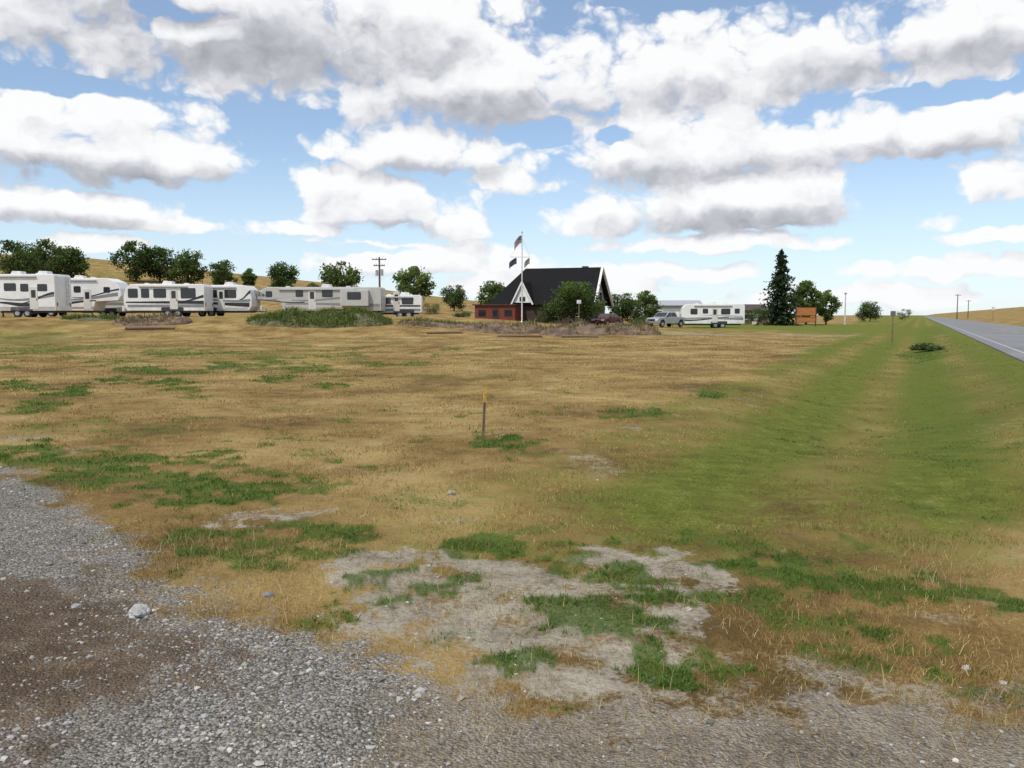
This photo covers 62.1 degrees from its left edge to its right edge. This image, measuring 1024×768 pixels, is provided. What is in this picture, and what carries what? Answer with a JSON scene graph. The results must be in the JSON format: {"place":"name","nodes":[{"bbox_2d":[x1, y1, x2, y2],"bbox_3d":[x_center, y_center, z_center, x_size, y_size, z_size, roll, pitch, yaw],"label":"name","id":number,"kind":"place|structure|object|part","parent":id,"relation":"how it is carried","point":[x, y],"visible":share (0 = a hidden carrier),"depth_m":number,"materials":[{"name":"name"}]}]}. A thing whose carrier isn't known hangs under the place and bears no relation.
{"place":"outdoors","nodes":[
{"label":"outdoors","id":0,"kind":"place"},
{"bbox_2d":[0,436,1018,767],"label":"gravel","id":1,"kind":"structure","parent":0,"point":[418,692],"depth_m":3.53,"materials":[{"name":"grey gravel"}]},
{"bbox_2d":[0,254,1023,767],"bbox_3d":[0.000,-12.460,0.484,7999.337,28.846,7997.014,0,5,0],"label":"ground","id":2,"kind":"structure","parent":0,"point":[32,634],"depth_m":6.05,"materials":[{"name":"brown plant"}]},
{"bbox_2d":[0,239,50,273],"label":"broadleaf tree","id":3,"kind":"object","parent":2,"relation":"on","point":[11,264],"visible":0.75,"depth_m":166.86,"materials":[{"name":"green plant"}]},
{"bbox_2d":[0,271,71,316],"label":"camper trailer","id":4,"kind":"object","parent":2,"relation":"on","point":[43,293],"visible":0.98,"depth_m":71.58,"materials":[{"name":"white metal"}]},
{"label":"window","id":5,"kind":"part","parent":4,"relation":"part of","materials":[{"name":"black glass"}]},
{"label":"window","id":6,"kind":"part","parent":4,"relation":"part of","materials":[{"name":"black glass"}]},
{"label":"door","id":7,"kind":"part","parent":4,"relation":"part of","materials":[{"name":"white metal"}]},
{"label":"window","id":8,"kind":"part","parent":4,"relation":"part of","materials":[{"name":"black glass"}]},
{"bbox_2d":[25,238,65,271],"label":"broadleaf tree","id":9,"kind":"object","parent":2,"relation":"on","point":[43,244],"visible":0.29,"depth_m":178.68,"materials":[{"name":"green plant"}]},
{"bbox_2d":[41,245,90,277],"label":"broadleaf tree","id":10,"kind":"object","parent":2,"relation":"on","point":[69,259],"visible":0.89,"depth_m":169.28,"materials":[{"name":"green plant"}]},
{"bbox_2d":[71,603,82,607],"bbox_3d":[-2.418,1.234,4.724,0.059,0.035,0.044,-3,5,-29],"label":"rock","id":11,"kind":"object","parent":2,"relation":"on","point":[76,605],"visible":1,"depth_m":4.71,"materials":[{"name":"white stone"}]},
{"bbox_2d":[38,275,127,316],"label":"camper trailer","id":12,"kind":"object","parent":2,"relation":"on","point":[91,295],"visible":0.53,"depth_m":79.71,"materials":[{"name":"white metal"}]},
{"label":"window","id":13,"kind":"part","parent":12,"relation":"part of","materials":[{"name":"black glass"}]},
{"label":"door","id":14,"kind":"part","parent":12,"relation":"part of","materials":[{"name":"white metal"}]},
{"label":"window","id":15,"kind":"part","parent":12,"relation":"part of","materials":[{"name":"black glass"}]},
{"bbox_2d":[60,312,121,320],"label":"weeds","id":16,"kind":"object","parent":2,"relation":"on","point":[87,317],"visible":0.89,"depth_m":69.49,"materials":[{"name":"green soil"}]},
{"bbox_2d":[101,301,144,315],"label":"camper trailer","id":17,"kind":"object","parent":2,"relation":"on","point":[112,307],"visible":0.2,"depth_m":83.67,"materials":[{"name":"white metal"}]},
{"bbox_2d":[107,240,153,281],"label":"broadleaf tree","id":18,"kind":"object","parent":2,"relation":"on","point":[135,262],"visible":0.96,"depth_m":186.90,"materials":[{"name":"green plant"}]},
{"bbox_2d":[128,603,150,617],"bbox_3d":[-2.010,1.235,4.601,0.129,0.088,0.130,3,6,33],"label":"rock","id":19,"kind":"object","parent":2,"relation":"on","point":[136,611],"visible":0.84,"depth_m":4.56,"materials":[{"name":"white stone"}]},
{"bbox_2d":[125,326,174,329],"bbox_3d":[-26.359,-4.066,61.885,3.510,0.274,0.304,0,5,-4],"label":"log","id":20,"kind":"object","parent":2,"relation":"on","point":[141,327],"visible":1,"depth_m":61.79,"materials":[{"name":"brown wood"}]},
{"bbox_2d":[111,312,192,325],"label":"dirt pile","id":21,"kind":"object","parent":2,"relation":"on","point":[152,320],"visible":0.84,"depth_m":65.87,"materials":[{"name":"brown soil"}]},
{"bbox_2d":[141,245,176,281],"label":"broadleaf tree","id":22,"kind":"object","parent":2,"relation":"on","point":[159,255],"visible":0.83,"depth_m":191.25,"materials":[{"name":"green plant"}]},
{"bbox_2d":[118,281,212,316],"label":"camper trailer","id":23,"kind":"object","parent":2,"relation":"on","point":[186,299],"visible":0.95,"depth_m":74.65,"materials":[{"name":"white metal"}]},
{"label":"window","id":24,"kind":"part","parent":23,"relation":"part of","materials":[{"name":"black glass"}]},
{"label":"window","id":25,"kind":"part","parent":23,"relation":"part of","materials":[{"name":"black glass"}]},
{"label":"window","id":26,"kind":"part","parent":23,"relation":"part of","materials":[{"name":"black glass"}]},
{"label":"door","id":27,"kind":"part","parent":23,"relation":"part of","materials":[{"name":"white metal"}]},
{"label":"window","id":28,"kind":"part","parent":23,"relation":"part of","materials":[{"name":"black glass"}]},
{"bbox_2d":[166,249,210,283],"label":"broadleaf tree","id":29,"kind":"object","parent":2,"relation":"on","point":[186,264],"visible":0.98,"depth_m":183.32,"materials":[{"name":"green plant"}]},
{"bbox_2d":[207,259,238,284],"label":"broadleaf tree","id":30,"kind":"object","parent":2,"relation":"on","point":[221,274],"visible":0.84,"depth_m":177.73,"materials":[{"name":"green plant"}]},
{"bbox_2d":[198,282,266,316],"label":"camper trailer","id":31,"kind":"object","parent":2,"relation":"on","point":[230,297],"visible":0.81,"depth_m":77.59,"materials":[{"name":"white metal"}]},
{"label":"window","id":32,"kind":"part","parent":31,"relation":"part of","materials":[{"name":"black glass"}]},
{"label":"door","id":33,"kind":"part","parent":31,"relation":"part of","materials":[{"name":"white metal"}]},
{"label":"window","id":34,"kind":"part","parent":31,"relation":"part of","materials":[{"name":"black glass"}]},
{"bbox_2d":[239,268,257,285],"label":"broadleaf tree","id":35,"kind":"object","parent":2,"relation":"on","point":[249,276],"visible":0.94,"depth_m":184.28,"materials":[{"name":"green plant"}]},
{"bbox_2d":[262,592,273,597],"bbox_3d":[-1.394,1.207,4.855,0.074,0.048,0.056,-2,5,-28],"label":"rock","id":36,"kind":"object","parent":2,"relation":"on","point":[269,594],"visible":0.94,"depth_m":4.84,"materials":[{"name":"grey stone"}]},
{"bbox_2d":[265,261,299,286],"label":"broadleaf tree","id":37,"kind":"object","parent":2,"relation":"on","point":[282,273],"visible":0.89,"depth_m":172.49,"materials":[{"name":"green plant"}]},
{"bbox_2d":[306,283,320,286],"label":"broadleaf tree","id":38,"kind":"object","parent":2,"relation":"on","point":[312,285],"visible":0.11,"depth_m":158.32,"materials":[{"name":"green plant"}]},
{"bbox_2d":[245,305,392,327],"bbox_3d":[-14.906,-5.032,65.876,11.547,2.240,6.497,0,5,0],"label":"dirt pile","id":39,"kind":"object","parent":2,"relation":"on","point":[294,317],"visible":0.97,"depth_m":64.01,"materials":[{"name":"green plant"}]},
{"bbox_2d":[254,284,385,312],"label":"camper trailer","id":40,"kind":"object","parent":2,"relation":"on","point":[325,296],"visible":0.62,"depth_m":78.60,"materials":[{"name":"white metal"}]},
{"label":"window","id":41,"kind":"part","parent":40,"relation":"part of","materials":[{"name":"black glass"}]},
{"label":"window","id":42,"kind":"part","parent":40,"relation":"part of","materials":[{"name":"black glass"}]},
{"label":"door","id":43,"kind":"part","parent":40,"relation":"part of","materials":[{"name":"white metal"}]},
{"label":"window","id":44,"kind":"part","parent":40,"relation":"part of","materials":[{"name":"black glass"}]},
{"bbox_2d":[318,261,363,286],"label":"broadleaf tree","id":45,"kind":"object","parent":2,"relation":"on","point":[333,276],"visible":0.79,"depth_m":137.97,"materials":[{"name":"green plant"}]},
{"bbox_2d":[372,257,385,286],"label":"utility pole","id":46,"kind":"object","parent":2,"relation":"on","point":[380,271],"visible":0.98,"depth_m":118.90,"materials":[{"name":"brown wood"}]},
{"bbox_2d":[381,292,422,315],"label":"camper trailer","id":47,"kind":"object","parent":2,"relation":"on","point":[403,304],"visible":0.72,"depth_m":81.67,"materials":[{"name":"white metal"}]},
{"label":"door","id":48,"kind":"part","parent":47,"relation":"part of","materials":[{"name":"white metal"}]},
{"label":"window","id":49,"kind":"part","parent":47,"relation":"part of","materials":[{"name":"black glass"}]},
{"bbox_2d":[392,266,438,299],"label":"broadleaf tree","id":50,"kind":"object","parent":2,"relation":"on","point":[421,285],"visible":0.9,"depth_m":128.25,"materials":[{"name":"green plant"}]},
{"bbox_2d":[423,303,441,313],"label":"shrub","id":51,"kind":"object","parent":2,"relation":"on","point":[432,309],"visible":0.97,"depth_m":121.41,"materials":[{"name":"green plant"}]},
{"bbox_2d":[396,317,469,327],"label":"dirt pile","id":52,"kind":"object","parent":2,"relation":"on","point":[417,322],"visible":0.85,"depth_m":65.18,"materials":[{"name":"brown soil"}]},
{"bbox_2d":[426,331,462,333],"bbox_3d":[-4.727,-3.616,59.912,2.808,0.196,0.232,-3,5,-30],"label":"log","id":53,"kind":"object","parent":2,"relation":"on","point":[440,332],"visible":1,"depth_m":59.77,"materials":[{"name":"brown wood"}]},
{"bbox_2d":[447,490,455,494],"bbox_3d":[-0.538,0.979,7.621,0.072,0.055,0.090,1,5,15],"label":"rock","id":54,"kind":"object","parent":2,"relation":"on","point":[450,492],"visible":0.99,"depth_m":7.60,"materials":[{"name":"beige stone"}]},
{"bbox_2d":[436,285,467,310],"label":"broadleaf tree","id":55,"kind":"object","parent":2,"relation":"on","point":[456,298],"visible":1,"depth_m":148.41,"materials":[{"name":"green plant"}]},
{"bbox_2d":[451,311,471,316],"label":"shrub","id":56,"kind":"object","parent":2,"relation":"on","point":[463,314],"visible":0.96,"depth_m":104.10,"materials":[{"name":"green plant"}]},
{"bbox_2d":[482,389,486,437],"bbox_3d":[-0.366,0.433,11.086,0.038,0.739,0.026,2,2,-20],"label":"survey stake","id":57,"kind":"object","parent":2,"relation":"on","point":[484,410],"visible":0.81,"depth_m":11.07,"materials":[{"name":"brown wood"}]},
{"bbox_2d":[475,280,504,303],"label":"broadleaf tree","id":58,"kind":"object","parent":2,"relation":"on","point":[494,289],"visible":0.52,"depth_m":140.18,"materials":[{"name":"green plant"}]},
{"bbox_2d":[463,319,544,333],"bbox_3d":[-0.600,-4.153,63.916,6.304,1.768,4.115,0,5,0],"label":"dirt pile","id":59,"kind":"object","parent":2,"relation":"on","point":[525,327],"visible":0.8,"depth_m":62.78,"materials":[{"name":"brown soil"}]},
{"bbox_2d":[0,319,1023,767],"bbox_3d":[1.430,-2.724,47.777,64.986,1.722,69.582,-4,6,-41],"label":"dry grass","id":60,"kind":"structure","parent":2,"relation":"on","point":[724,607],"depth_m":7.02,"materials":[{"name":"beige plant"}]},
{"bbox_2d":[0,344,1023,717],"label":"green weeds","id":61,"kind":"object","parent":2,"relation":"on","point":[678,684],"visible":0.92,"depth_m":5.73,"materials":[{"name":"green plant"}]},
{"bbox_2d":[497,335,542,336],"bbox_3d":[0.553,-3.319,58.934,3.207,0.196,0.232,-1,5,-12],"label":"log","id":62,"kind":"object","parent":2,"relation":"on","point":[519,335],"visible":0.9,"depth_m":58.86,"materials":[{"name":"brown wood"}]},
{"bbox_2d":[514,232,529,321],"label":"flagpole","id":63,"kind":"object","parent":2,"relation":"on","point":[522,283],"visible":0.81,"depth_m":95.37,"materials":[{"name":"white metal"}]},
{"bbox_2d":[509,258,516,268],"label":"flag","id":64,"kind":"object","parent":63,"relation":"hanging from","point":[512,262],"visible":1,"depth_m":95.15,"materials":[{"name":"blue fabric"}]},
{"bbox_2d":[514,235,521,249],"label":"flag","id":65,"kind":"object","parent":63,"relation":"hanging from","point":[518,240],"visible":1,"depth_m":94.95,"materials":[{"name":"fabric"}]},
{"bbox_2d":[524,258,529,267],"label":"flag","id":66,"kind":"object","parent":63,"relation":"hanging from","point":[527,262],"visible":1,"depth_m":95.15,"materials":[{"name":"grey fabric"}]},
{"bbox_2d":[472,266,613,323],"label":"lodge","id":67,"kind":"structure","parent":2,"relation":"on","point":[539,284],"depth_m":108.52,"materials":[{"name":"black"}]},
{"bbox_2d":[478,310,485,315],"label":"window","id":68,"kind":"structure","parent":67,"relation":"in","point":[480,312],"depth_m":107.13,"materials":[{"name":"black glass"}]},
{"bbox_2d":[492,308,498,318],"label":"door","id":69,"kind":"structure","parent":67,"relation":"in","point":[495,311],"depth_m":106.53,"materials":[{"name":"grey glass"}]},
{"bbox_2d":[504,309,511,315],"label":"window","id":70,"kind":"structure","parent":67,"relation":"in","point":[507,312],"depth_m":105.95,"materials":[{"name":"black glass"}]},
{"bbox_2d":[535,314,554,322],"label":"shrub","id":71,"kind":"object","parent":2,"relation":"on","point":[543,321],"visible":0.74,"depth_m":100.62,"materials":[{"name":"green plant"}]},
{"bbox_2d":[537,281,607,322],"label":"broadleaf tree","id":72,"kind":"object","parent":2,"relation":"on","point":[571,293],"visible":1,"depth_m":97.24,"materials":[{"name":"green plant"}]},
{"bbox_2d":[539,318,610,335],"bbox_3d":[4.580,-4.082,61.881,5.380,1.841,4.187,0,5,0],"label":"dirt pile","id":73,"kind":"object","parent":2,"relation":"on","point":[580,327],"visible":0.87,"depth_m":61.05,"materials":[{"name":"brown soil"}]},
{"bbox_2d":[562,335,598,337],"bbox_3d":[4.676,-3.273,58.436,2.609,0.196,0.232,2,5,20],"label":"log","id":74,"kind":"object","parent":2,"relation":"on","point":[565,336],"visible":1,"depth_m":58.40,"materials":[{"name":"brown wood"}]},
{"bbox_2d":[591,313,621,324],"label":"parked car","id":75,"kind":"object","parent":2,"relation":"on","point":[604,318],"visible":0.81,"depth_m":101.86,"materials":[{"name":"red paint"}]},
{"bbox_2d":[607,292,637,321],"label":"broadleaf tree","id":76,"kind":"object","parent":2,"relation":"on","point":[621,305],"visible":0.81,"depth_m":122.62,"materials":[{"name":"green plant"}]},
{"bbox_2d":[602,320,660,334],"bbox_3d":[8.589,-3.990,62.883,4.984,1.766,4.000,0,5,0],"label":"dirt pile","id":77,"kind":"object","parent":2,"relation":"on","point":[618,328],"visible":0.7,"depth_m":61.63,"materials":[{"name":"brown soil"}]},
{"bbox_2d":[627,315,650,323],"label":"shrub","id":78,"kind":"object","parent":2,"relation":"on","point":[641,318],"visible":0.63,"depth_m":100.28,"materials":[{"name":"green plant"}]},
{"bbox_2d":[631,290,663,319],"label":"broadleaf tree","id":79,"kind":"object","parent":2,"relation":"on","point":[645,297],"visible":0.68,"depth_m":126.54,"materials":[{"name":"green plant"}]},
{"bbox_2d":[645,312,684,326],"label":"pickup truck","id":80,"kind":"object","parent":2,"relation":"on","point":[662,319],"visible":0.84,"depth_m":102.27,"materials":[{"name":"silver metal"}]},
{"bbox_2d":[684,606,692,610],"bbox_3d":[0.945,1.206,4.560,0.046,0.028,0.039,-2,5,-25],"label":"rock","id":81,"kind":"object","parent":2,"relation":"on","point":[687,608],"visible":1,"depth_m":4.55,"materials":[{"name":"beige stone"}]},
{"bbox_2d":[672,302,744,327],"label":"camper trailer","id":82,"kind":"object","parent":2,"relation":"on","point":[713,314],"visible":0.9,"depth_m":103.66,"materials":[{"name":"white metal"}]},
{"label":"window","id":83,"kind":"part","parent":82,"relation":"part of","materials":[{"name":"black glass"}]},
{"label":"door","id":84,"kind":"part","parent":82,"relation":"part of","materials":[{"name":"white metal"}]},
{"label":"window","id":85,"kind":"part","parent":82,"relation":"part of","materials":[{"name":"black glass"}]},
{"bbox_2d":[745,308,767,324],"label":"shrub","id":86,"kind":"object","parent":2,"relation":"on","point":[755,313],"visible":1,"depth_m":127.32,"materials":[{"name":"green plant"}]},
{"bbox_2d":[759,249,801,325],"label":"spruce tree","id":87,"kind":"object","parent":2,"relation":"on","point":[781,309],"visible":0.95,"depth_m":128.63,"materials":[{"name":"green plant"}]},
{"bbox_2d":[795,306,816,325],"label":"wooden sign","id":88,"kind":"object","parent":2,"relation":"on","point":[806,311],"visible":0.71,"depth_m":121.47,"materials":[{"name":"orange wood"}]},
{"bbox_2d":[790,280,822,324],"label":"broadleaf tree","id":89,"kind":"object","parent":2,"relation":"on","point":[806,290],"visible":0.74,"depth_m":133.39,"materials":[{"name":"green plant"}]},
{"bbox_2d":[817,289,842,323],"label":"broadleaf tree","id":90,"kind":"object","parent":2,"relation":"on","point":[834,306],"visible":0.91,"depth_m":136.55,"materials":[{"name":"green plant"}]},
{"bbox_2d":[844,293,846,324],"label":"white pole","id":91,"kind":"object","parent":2,"relation":"on","point":[845,310],"visible":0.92,"depth_m":139.45,"materials":[{"name":"metal"}]},
{"bbox_2d":[855,301,882,321],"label":"broadleaf tree","id":92,"kind":"object","parent":2,"relation":"on","point":[868,308],"visible":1,"depth_m":183.38,"materials":[{"name":"green plant"}]},
{"bbox_2d":[890,311,895,345],"bbox_3d":[23.227,-3.336,51.886,0.300,2.232,0.090,2,5,20],"label":"road sign","id":93,"kind":"object","parent":2,"relation":"on","point":[892,313],"visible":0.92,"depth_m":51.83,"materials":[{"name":"brown wood"}]},
{"bbox_2d":[896,309,913,319],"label":"shrub","id":94,"kind":"object","parent":2,"relation":"on","point":[902,310],"visible":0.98,"depth_m":229.31,"materials":[{"name":"green plant"}]},
{"bbox_2d":[908,342,945,350],"bbox_3d":[19.940,-1.694,40.949,1.758,0.645,1.592,0,5,0],"label":"shrub","id":95,"kind":"object","parent":2,"relation":"on","point":[927,346],"visible":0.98,"depth_m":40.81,"materials":[{"name":"green plant"}]},
{"bbox_2d":[961,664,970,670],"bbox_3d":[2.057,1.290,3.855,0.042,0.031,0.046,-1,5,-10],"label":"rock","id":96,"kind":"object","parent":2,"relation":"on","point":[965,667],"visible":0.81,"depth_m":3.84,"materials":[{"name":"white stone"}]},
{"bbox_2d":[0,0,1023,314],"label":"sky","id":97,"kind":"structure","parent":0,"point":[674,148],"materials":[{"name":"blue"}]},
{"bbox_2d":[646,300,702,316],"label":"house","id":98,"kind":"structure","parent":0,"point":[676,306],"depth_m":164.40,"materials":[{"name":"grey"}]},
{"bbox_2d":[744,304,767,323],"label":"house","id":99,"kind":"structure","parent":0,"point":[748,307],"depth_m":141.63,"materials":[{"name":"grey"}]},
{"bbox_2d":[926,316,1023,362],"bbox_3d":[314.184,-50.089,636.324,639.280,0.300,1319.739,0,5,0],"label":"road","id":100,"kind":"structure","parent":0,"point":[1006,335],"depth_m":65.00,"materials":[{"name":"grey asphalt"}]},
{"bbox_2d":[925,316,1023,352],"bbox_3d":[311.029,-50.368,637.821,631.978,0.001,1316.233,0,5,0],"label":"road edge marking","id":101,"kind":"object","parent":100,"relation":"on","point":[988,339],"visible":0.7,"depth_m":45.15,"materials":[{"name":"white paint"}]}
]}

